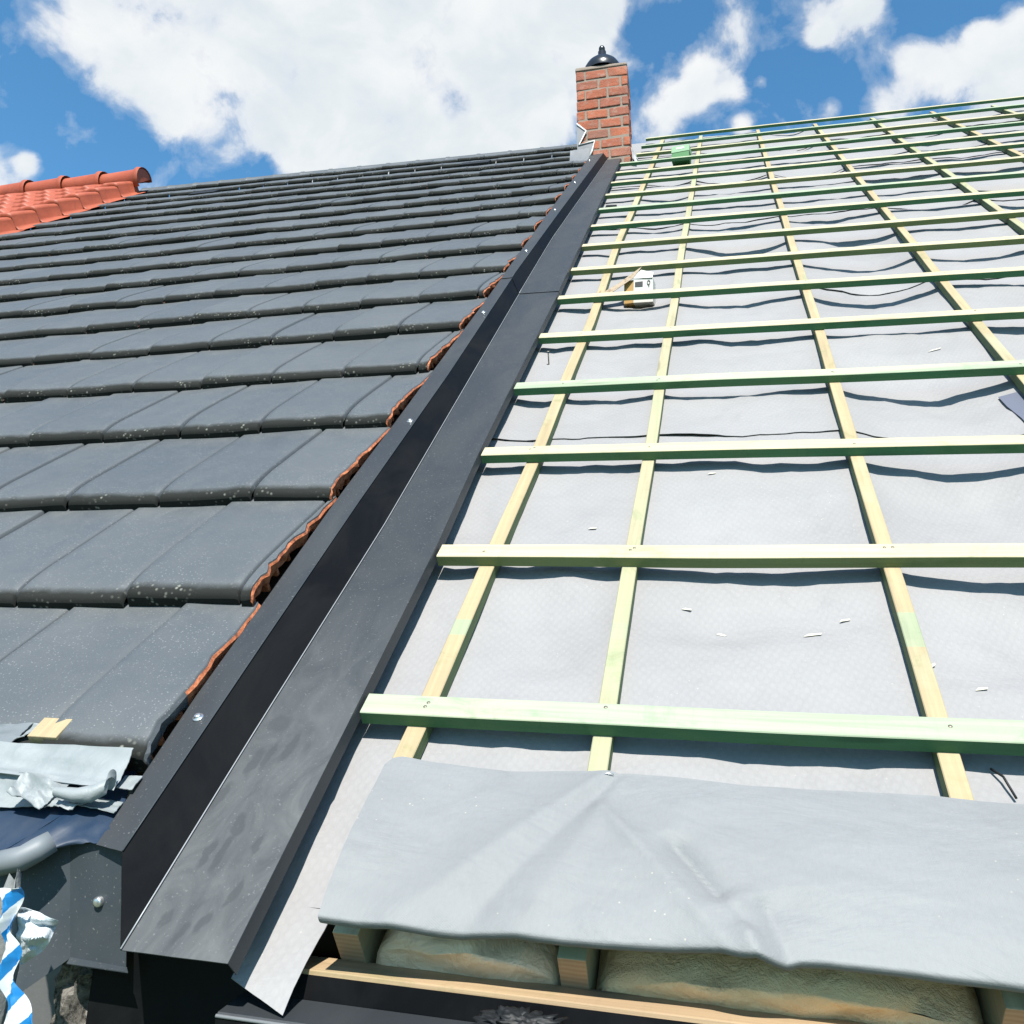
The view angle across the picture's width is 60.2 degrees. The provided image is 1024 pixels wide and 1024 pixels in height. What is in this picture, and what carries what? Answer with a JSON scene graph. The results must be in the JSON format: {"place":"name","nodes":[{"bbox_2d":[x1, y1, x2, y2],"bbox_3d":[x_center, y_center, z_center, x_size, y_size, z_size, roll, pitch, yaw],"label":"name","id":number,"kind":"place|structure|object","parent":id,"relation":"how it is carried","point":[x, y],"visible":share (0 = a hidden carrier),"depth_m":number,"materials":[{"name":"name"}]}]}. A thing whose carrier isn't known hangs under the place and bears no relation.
{"place":"outdoors","nodes":[
{"label":"outdoors","id":0,"kind":"place"},
{"bbox_2d":[0,868,22,1023],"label":"grey stone","id":1,"kind":"object","parent":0,"point":[11,883],"visible":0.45,"depth_m":1.06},
{"bbox_2d":[0,888,31,1023],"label":"barrier tape","id":2,"kind":"object","parent":1,"relation":"hanging from","point":[19,1010],"visible":1,"depth_m":1.03,"materials":[{"name":"blue plastic"}]},
{"bbox_2d":[16,907,57,964],"bbox_3d":[-0.577,0.512,1.067,0.073,0.066,0.040,-8,-17,39],"label":"white film","id":3,"kind":"object","parent":1,"relation":"attached to","point":[35,932],"visible":0.94,"depth_m":1.06,"materials":[{"name":"grey plastic"}]},
{"bbox_2d":[0,0,1023,229],"label":"sky","id":4,"kind":"structure","parent":0,"point":[180,91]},
{"label":"ground","id":5,"kind":"structure","parent":0,"visible":0},
{"bbox_2d":[23,123,996,1023],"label":"house body","id":6,"kind":"structure","parent":5,"relation":"on","point":[39,995],"depth_m":1.51,"materials":[{"name":"tile"}]},
{"bbox_2d":[0,144,585,775],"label":"tiled roof","id":7,"kind":"structure","parent":6,"relation":"on","point":[208,390],"depth_m":2.88,"materials":[{"name":"tile"}]},
{"bbox_2d":[27,718,71,743],"bbox_3d":[-0.714,0.345,1.376,0.052,0.026,0.042,0,29,14],"label":"wood offcut","id":8,"kind":"object","parent":7,"relation":"on","point":[47,729],"visible":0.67,"depth_m":1.36,"materials":[{"name":"beige wood"}]},
{"bbox_2d":[0,167,151,234],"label":"pantile roof","id":9,"kind":"structure","parent":7,"relation":"attached to","point":[25,204],"depth_m":8.32,"materials":[{"name":"orange ceramic"}]},
{"bbox_2d":[96,275,561,974],"bbox_3d":[-0.185,-0.231,2.420,0.344,0.068,3.134,0,29,14],"label":"step flashing","id":10,"kind":"object","parent":7,"relation":"attached to","point":[204,833],"visible":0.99,"depth_m":1.50,"materials":[{"name":"grey metal"}]},
{"bbox_2d":[0,843,127,990],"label":"gutter corner","id":11,"kind":"object","parent":10,"relation":"attached to","point":[74,890],"visible":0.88,"depth_m":1.19,"materials":[{"name":"dark grey metal"}]},
{"bbox_2d":[0,770,136,849],"bbox_3d":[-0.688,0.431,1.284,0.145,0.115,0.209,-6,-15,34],"label":"valley apron","id":12,"kind":"object","parent":11,"relation":"on","point":[18,824],"visible":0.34,"depth_m":1.24,"materials":[{"name":"blue plastic"}]},
{"bbox_2d":[0,831,57,875],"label":"gutter bead","id":13,"kind":"object","parent":12,"relation":"on","point":[31,852],"visible":1,"depth_m":1.15,"materials":[{"name":"grey metal"}]},
{"bbox_2d":[6,772,58,809],"bbox_3d":[-0.678,0.394,1.251,0.063,0.046,0.037,0,-13,14],"label":"underlay scrap","id":14,"kind":"object","parent":12,"relation":"on","point":[35,791],"visible":0.98,"depth_m":1.25,"materials":[{"name":"white fabric"}]},
{"bbox_2d":[0,772,73,807],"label":"underlay scrap","id":15,"kind":"object","parent":12,"relation":"on","point":[7,782],"visible":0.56,"depth_m":1.28,"materials":[{"name":"white fabric"}]},
{"bbox_2d":[44,797,85,809],"bbox_3d":[-0.623,0.405,1.247,0.080,0.028,0.030,0,-13,14],"label":"underlay scrap","id":16,"kind":"object","parent":12,"relation":"on","point":[59,802],"visible":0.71,"depth_m":1.24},
{"bbox_2d":[0,741,133,790],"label":"underlay scrap","id":17,"kind":"object","parent":12,"relation":"on","point":[82,765],"visible":0.94,"depth_m":1.31,"materials":[{"name":"grey fabric"}]},
{"bbox_2d":[0,723,32,741],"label":"underlay scrap","id":18,"kind":"object","parent":17,"relation":"on","point":[9,732],"visible":1,"depth_m":1.38,"materials":[{"name":"grey"}]},
{"bbox_2d":[13,722,38,738],"bbox_3d":[-0.748,0.343,1.376,0.056,0.035,0.026,0,-13,14],"label":"underlay scrap","id":19,"kind":"object","parent":18,"relation":"on","point":[29,729],"visible":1,"depth_m":1.38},
{"bbox_2d":[52,769,116,802],"bbox_3d":[-0.601,0.384,1.240,0.080,0.046,0.033,5,-13,-8],"label":"underlay scrap","id":20,"kind":"object","parent":12,"relation":"on","point":[89,793],"visible":1,"depth_m":1.23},
{"bbox_2d":[78,798,123,812],"bbox_3d":[-0.580,0.415,1.253,0.062,0.016,0.031,0,-13,14],"label":"underlay scrap","id":21,"kind":"object","parent":12,"relation":"on","point":[107,805],"visible":0.87,"depth_m":1.25,"materials":[{"name":"white fabric"}]},
{"bbox_2d":[116,775,142,789],"bbox_3d":[-0.556,0.392,1.282,0.032,0.019,0.026,0,-13,14],"label":"underlay scrap","id":22,"kind":"object","parent":12,"relation":"on","point":[128,782],"visible":1,"depth_m":1.28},
{"bbox_2d":[501,153,621,294],"bbox_3d":[0.417,-1.877,5.339,0.370,0.068,4.006,0,29,14],"label":"step flashing","id":23,"kind":"object","parent":7,"relation":"attached to","point":[545,259],"visible":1,"depth_m":4.56,"materials":[{"name":"grey metal"}]},
{"bbox_2d":[333,925,386,962],"bbox_3d":[-0.182,0.530,1.278,0.036,0.115,0.264,0,29,14],"label":"rafter","id":24,"kind":"object","parent":6,"relation":"on","point":[358,944],"visible":0.24,"depth_m":1.16,"materials":[{"name":"brown wood"}]},
{"bbox_2d":[215,973,698,1023],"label":"eave gutter","id":25,"kind":"object","parent":6,"relation":"attached to","point":[314,999],"visible":0.87,"depth_m":1.07,"materials":[{"name":"grey metal"}]},
{"bbox_2d":[86,952,255,1023],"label":"end board","id":26,"kind":"object","parent":25,"relation":"attached to","point":[150,989],"visible":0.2,"depth_m":1.17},
{"bbox_2d":[50,959,92,1023],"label":"mortar lump","id":27,"kind":"object","parent":26,"relation":"attached to","point":[72,991],"visible":0.52,"depth_m":1.19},
{"bbox_2d":[473,1005,567,1023],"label":"crumpled film","id":28,"kind":"object","parent":25,"relation":"on","point":[509,1015],"visible":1,"depth_m":1.00,"materials":[{"name":"black plastic"}]},
{"bbox_2d":[557,946,600,989],"bbox_3d":[0.105,0.528,1.209,0.036,0.115,0.264,0,29,14],"label":"rafter","id":29,"kind":"object","parent":6,"relation":"on","point":[578,967],"visible":0.24,"depth_m":1.08,"materials":[{"name":"brown wood"}]},
{"bbox_2d":[376,929,560,985],"bbox_3d":[-0.046,0.579,1.209,0.254,0.132,0.200,0,29,14],"label":"insulation batt","id":30,"kind":"object","parent":29,"relation":"attached to","point":[517,960],"visible":0.3,"depth_m":1.12,"materials":[{"name":"fabric"}]},
{"bbox_2d":[301,956,867,1023],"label":"eave plank","id":31,"kind":"object","parent":6,"relation":"attached to","point":[609,1001],"depth_m":1.07,"materials":[{"name":"brown wood"}]},
{"bbox_2d":[596,949,982,1023],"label":"insulation batt","id":32,"kind":"object","parent":31,"relation":"on","point":[747,984],"visible":0.47,"depth_m":1.04,"materials":[{"name":"fabric"}]},
{"bbox_2d":[570,45,637,166],"bbox_3d":[0.751,-2.979,7.178,0.525,1.881,0.551,-3,-14,11],"label":"brick chimney","id":33,"kind":"object","parent":6,"relation":"on","point":[603,123],"visible":0.55,"depth_m":7.10,"materials":[{"name":"red brick"}]},
{"bbox_2d":[974,987,1023,1023],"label":"rafter","id":34,"kind":"object","parent":6,"relation":"on","point":[1000,1007],"visible":0.16,"depth_m":0.98,"materials":[{"name":"brown wood"}]},
{"bbox_2d":[231,430,1023,1015],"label":"underlay strip","id":35,"kind":"object","parent":34,"relation":"on","point":[541,632],"visible":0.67,"depth_m":1.63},
{"bbox_2d":[393,139,664,759],"bbox_3d":[0.593,-1.458,4.635,0.077,0.026,7.800,0,29,14],"label":"counter batten","id":36,"kind":"object","parent":35,"relation":"on","point":[413,742],"visible":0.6,"depth_m":1.87,"materials":[{"name":"yellow wood"}]},
{"bbox_2d":[582,209,1023,250],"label":"roof batten","id":37,"kind":"object","parent":36,"relation":"on","point":[824,229],"visible":1,"depth_m":4.08,"materials":[{"name":"green wood"}]},
{"bbox_2d":[591,189,1023,230],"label":"roof batten","id":38,"kind":"object","parent":36,"relation":"on","point":[839,207],"visible":1,"depth_m":4.47,"materials":[{"name":"green wood"}]},
{"bbox_2d":[620,121,1023,166],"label":"roof batten","id":39,"kind":"object","parent":36,"relation":"on","point":[848,141],"visible":1,"depth_m":6.43,"materials":[{"name":"green wood"}]},
{"bbox_2d":[671,144,691,165],"bbox_3d":[1.292,-2.707,6.736,0.136,0.125,0.108,-2,-14,21],"label":"green carton","id":40,"kind":"object","parent":39,"relation":"on","point":[681,150],"visible":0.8,"depth_m":6.70,"materials":[{"name":"green cardboard"}]},
{"bbox_2d":[646,96,1023,140],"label":"roof batten","id":41,"kind":"object","parent":36,"relation":"on","point":[841,117],"visible":1,"depth_m":7.67,"materials":[{"name":"green wood"}]},
{"bbox_2d":[587,135,702,770],"bbox_3d":[0.898,-1.460,4.562,0.035,0.026,7.800,0,29,14],"label":"counter batten","id":42,"kind":"object","parent":35,"relation":"on","point":[601,753],"visible":0.69,"depth_m":1.76,"materials":[{"name":"brown wood"}]},
{"bbox_2d":[539,307,1023,343],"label":"roof batten","id":43,"kind":"object","parent":42,"relation":"on","point":[1008,313],"visible":1,"depth_m":2.91,"materials":[{"name":"green wood"}]},
{"bbox_2d":[571,235,1023,275],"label":"roof batten","id":44,"kind":"object","parent":42,"relation":"on","point":[879,249],"visible":1,"depth_m":3.70,"materials":[{"name":"green wood"}]},
{"bbox_2d":[616,131,1023,175],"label":"roof batten","id":45,"kind":"object","parent":42,"relation":"on","point":[840,151],"visible":1,"depth_m":6.04,"materials":[{"name":"green wood"}]},
{"bbox_2d":[636,112,1023,156],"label":"roof batten","id":46,"kind":"object","parent":42,"relation":"on","point":[910,126],"visible":0.93,"depth_m":6.79,"materials":[{"name":"green wood"}]},
{"bbox_2d":[318,756,1023,992],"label":"underlay flap","id":47,"kind":"object","parent":35,"relation":"on","point":[923,887],"visible":1,"depth_m":1.09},
{"bbox_2d":[492,277,1023,440],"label":"underlay strip","id":48,"kind":"object","parent":35,"relation":"on","point":[962,406],"visible":0.64,"depth_m":2.74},
{"bbox_2d":[603,267,655,306],"bbox_3d":[0.465,-0.915,3.564,0.229,0.186,0.087,1,-13,7],"label":"cardboard box","id":49,"kind":"object","parent":48,"relation":"on","point":[646,281],"visible":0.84,"depth_m":3.53,"materials":[{"name":"beige cardboard"}]},
{"bbox_2d":[561,199,1023,295],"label":"underlay strip","id":50,"kind":"object","parent":48,"relation":"on","point":[1005,256],"visible":0.58,"depth_m":3.99,"materials":[{"name":"grey fabric"}]},
{"bbox_2d":[590,151,1023,229],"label":"underlay strip","id":51,"kind":"object","parent":50,"relation":"on","point":[861,196],"visible":0.46,"depth_m":5.12,"materials":[{"name":"grey fabric"}]},
{"bbox_2d":[609,120,1023,188],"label":"underlay strip","id":52,"kind":"object","parent":51,"relation":"on","point":[805,171],"visible":0.45,"depth_m":6.20,"materials":[{"name":"grey fabric"}]},
{"bbox_2d":[632,107,1023,158],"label":"underlay strip","id":53,"kind":"object","parent":52,"relation":"on","point":[636,148],"visible":0.42,"depth_m":7.30,"materials":[{"name":"grey fabric"}]},
{"bbox_2d":[998,391,1023,419],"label":"repair tape","id":54,"kind":"object","parent":48,"relation":"attached to","point":[1014,402],"visible":0.94,"depth_m":2.31,"materials":[{"name":"grey plastic"}]},
{"bbox_2d":[803,633,821,636],"bbox_3d":[0.533,0.218,1.568,0.034,0.003,0.006,-6,28,4],"label":"wood splinter","id":55,"kind":"object","parent":35,"relation":"on","point":[814,634],"visible":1,"depth_m":1.57,"materials":[{"name":"beige wood"}]},
{"bbox_2d":[813,123,1023,394],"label":"counter batten","id":56,"kind":"object","parent":35,"relation":"on","point":[992,344],"visible":0.68,"depth_m":3.10,"materials":[{"name":"yellow wood"}]},
{"bbox_2d":[558,266,1023,304],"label":"roof batten","id":57,"kind":"object","parent":56,"relation":"on","point":[1006,272],"visible":1,"depth_m":3.31,"materials":[{"name":"green wood"}]},
{"bbox_2d":[870,118,1023,234],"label":"counter batten","id":58,"kind":"object","parent":35,"relation":"on","point":[1017,225],"visible":0.69,"depth_m":4.59,"materials":[{"name":"brown wood"}]},
{"bbox_2d":[611,142,1023,186],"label":"roof batten","id":59,"kind":"object","parent":58,"relation":"attached to","point":[833,163],"visible":1,"depth_m":5.65,"materials":[{"name":"green wood"}]},
{"bbox_2d":[641,104,1023,148],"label":"roof batten","id":60,"kind":"object","parent":58,"relation":"attached to","point":[837,125],"visible":1,"depth_m":7.23,"materials":[{"name":"green wood"}]},
{"bbox_2d":[929,111,1023,156],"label":"counter batten","id":61,"kind":"object","parent":35,"relation":"on","point":[1013,152],"visible":0.64,"depth_m":5.85,"materials":[{"name":"yellow wood"}]},
{"bbox_2d":[976,687,987,690],"bbox_3d":[0.737,0.278,1.388,0.020,0.003,0.006,-6,28,3],"label":"wood splinter","id":62,"kind":"object","parent":35,"relation":"on","point":[982,688],"visible":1,"depth_m":1.39,"materials":[{"name":"beige wood"}]},
{"bbox_2d":[990,768,1016,798],"bbox_3d":[0.676,0.371,1.216,0.021,0.010,0.056,0,29,14],"label":"strap end","id":63,"kind":"object","parent":35,"relation":"on","point":[1006,782],"visible":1,"depth_m":1.21,"materials":[{"name":"black plastic"}]},
{"bbox_2d":[991,105,1023,119],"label":"counter batten","id":64,"kind":"object","parent":35,"relation":"on","point":[1006,111],"visible":0.61,"depth_m":6.92,"materials":[{"name":"brown wood"}]},
{"bbox_2d":[599,171,1023,213],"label":"roof batten","id":65,"kind":"object","parent":64,"relation":"on","point":[915,183],"visible":1,"depth_m":4.86,"materials":[{"name":"green wood"}]},
{"bbox_2d":[756,129,973,799],"bbox_3d":[1.372,-1.463,4.447,0.034,0.026,7.800,0,29,14],"label":"counter batten","id":66,"kind":"object","parent":34,"relation":"on","point":[952,776],"visible":0.73,"depth_m":1.60,"materials":[{"name":"yellow wood"}]},
{"bbox_2d":[360,694,1023,755],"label":"roof batten","id":67,"kind":"object","parent":66,"relation":"on","point":[942,734],"visible":1,"depth_m":1.32,"materials":[{"name":"green wood"}]},
{"bbox_2d":[437,543,1023,567],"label":"roof batten","id":68,"kind":"object","parent":66,"relation":"on","point":[982,555],"visible":1,"depth_m":1.72,"materials":[{"name":"green wood"}]},
{"bbox_2d":[481,435,1023,463],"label":"roof batten","id":69,"kind":"object","parent":66,"relation":"attached to","point":[1001,444],"visible":1,"depth_m":2.12,"materials":[{"name":"green wood"}]},
{"bbox_2d":[514,360,1023,395],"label":"roof batten","id":70,"kind":"object","parent":66,"relation":"on","point":[938,371],"visible":1,"depth_m":2.52,"materials":[{"name":"green wood"}]},
{"bbox_2d":[605,156,1023,198],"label":"roof batten","id":71,"kind":"object","parent":66,"relation":"on","point":[827,176],"visible":1,"depth_m":5.25,"materials":[{"name":"green wood"}]}
]}

